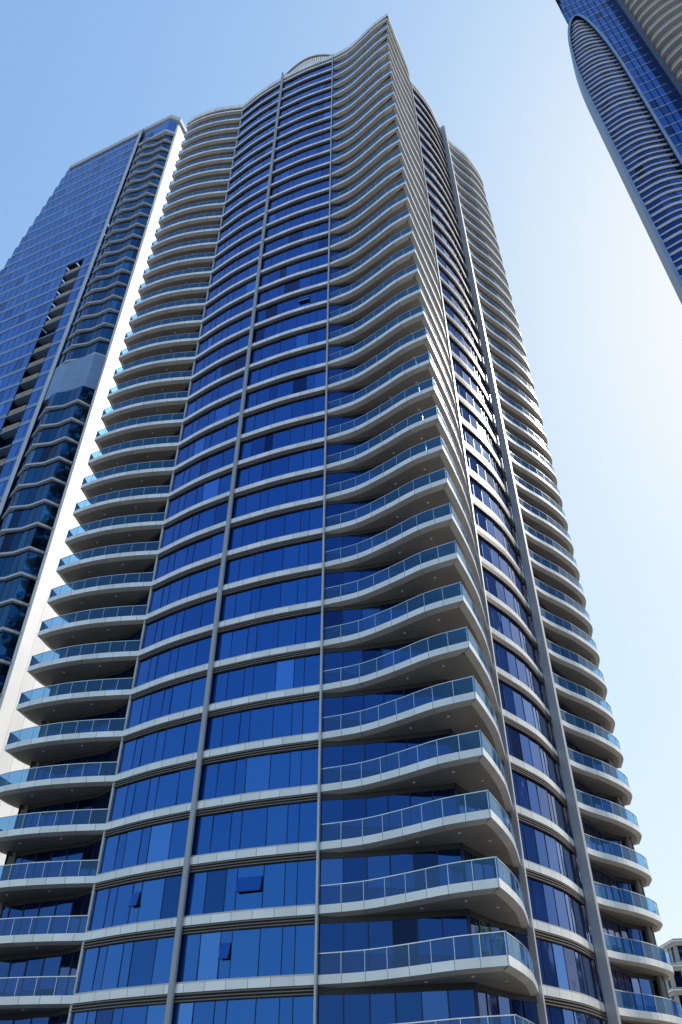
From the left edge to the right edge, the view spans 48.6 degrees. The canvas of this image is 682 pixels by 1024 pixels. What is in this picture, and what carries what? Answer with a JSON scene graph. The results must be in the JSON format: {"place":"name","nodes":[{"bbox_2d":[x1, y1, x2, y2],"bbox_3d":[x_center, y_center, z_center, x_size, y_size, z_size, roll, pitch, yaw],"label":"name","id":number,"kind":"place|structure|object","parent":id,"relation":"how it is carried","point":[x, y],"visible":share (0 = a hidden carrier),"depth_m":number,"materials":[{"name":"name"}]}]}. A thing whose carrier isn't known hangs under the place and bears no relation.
{"place":"outdoors","nodes":[
{"label":"outdoors","id":0,"kind":"place"},
{"bbox_2d":[0,13,681,1023],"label":"residential tower","id":1,"kind":"structure","parent":0,"point":[290,753],"depth_m":61.87,"materials":[{"name":"grey concrete"}]},
{"bbox_2d":[128,296,309,958],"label":"open windows","id":2,"kind":"structure","parent":1,"relation":"in","point":[254,883],"depth_m":47.46,"materials":[{"name":"blue glass"}]},
{"bbox_2d":[0,61,671,1023],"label":"windows","id":3,"kind":"structure","parent":1,"relation":"in","point":[284,950],"depth_m":56.84,"materials":[{"name":"blue glass"}]},
{"bbox_2d":[388,569,395,577],"bbox_3d":[3.888,4.991,57.829,0.801,1.425,0.746,0,-40,0],"label":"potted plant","id":4,"kind":"object","parent":1,"relation":"on","point":[390,574],"visible":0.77,"depth_m":57.92,"materials":[{"name":"green plant"}]},
{"bbox_2d":[409,558,418,567],"bbox_3d":[5.581,4.217,57.154,0.854,1.760,0.856,0,-40,0],"label":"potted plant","id":5,"kind":"object","parent":1,"relation":"on","point":[415,562],"visible":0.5,"depth_m":57.23,"materials":[{"name":"green plant"}]},
{"bbox_2d":[449,856,463,883],"bbox_3d":[6.584,20.391,42.777,0.848,1.710,0.841,0,-40,0],"label":"potted plant","id":6,"kind":"object","parent":1,"relation":"on","point":[455,872],"visible":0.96,"depth_m":42.77,"materials":[{"name":"green plant"}]},
{"bbox_2d":[474,915,493,956],"bbox_3d":[7.621,22.450,39.965,1.056,2.156,1.082,28,-47,-30],"label":"potted plant","id":7,"kind":"object","parent":1,"relation":"on","point":[486,953],"visible":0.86,"depth_m":39.98,"materials":[{"name":"green plant"}]},
{"bbox_2d":[492,929,508,955],"bbox_3d":[8.581,23.330,40.636,0.876,1.650,0.854,0,-40,0],"label":"potted plant","id":8,"kind":"object","parent":1,"relation":"on","point":[501,941],"visible":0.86,"depth_m":40.65,"materials":[{"name":"green plant"}]},
{"bbox_2d":[0,0,681,945],"label":"sky","id":9,"kind":"structure","parent":0,"point":[598,311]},
{"label":"ground","id":10,"kind":"structure","parent":0,"visible":0},
{"bbox_2d":[0,115,187,877],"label":"glass office tower","id":11,"kind":"structure","parent":10,"relation":"on","point":[57,371],"depth_m":125.57,"materials":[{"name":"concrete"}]},
{"bbox_2d":[0,132,172,693],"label":"windows","id":12,"kind":"structure","parent":11,"relation":"in","point":[12,616],"depth_m":132.35,"materials":[{"name":"blue glass"}]},
{"bbox_2d":[555,0,681,303],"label":"curved skyscraper","id":13,"kind":"structure","parent":10,"relation":"on","point":[626,56],"depth_m":136.97,"materials":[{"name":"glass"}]},
{"bbox_2d":[559,0,681,278],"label":"windows","id":14,"kind":"structure","parent":13,"relation":"in","point":[673,117],"depth_m":135.95,"materials":[{"name":"blue glass"}]},
{"bbox_2d":[658,938,681,1016],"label":"background building","id":15,"kind":"structure","parent":10,"relation":"on","point":[673,947],"depth_m":129.72,"materials":[{"name":"white concrete"}]},
{"bbox_2d":[659,946,681,1013],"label":"windows","id":16,"kind":"structure","parent":15,"relation":"in","point":[675,953],"depth_m":129.55,"materials":[{"name":"teal glass"}]}
]}

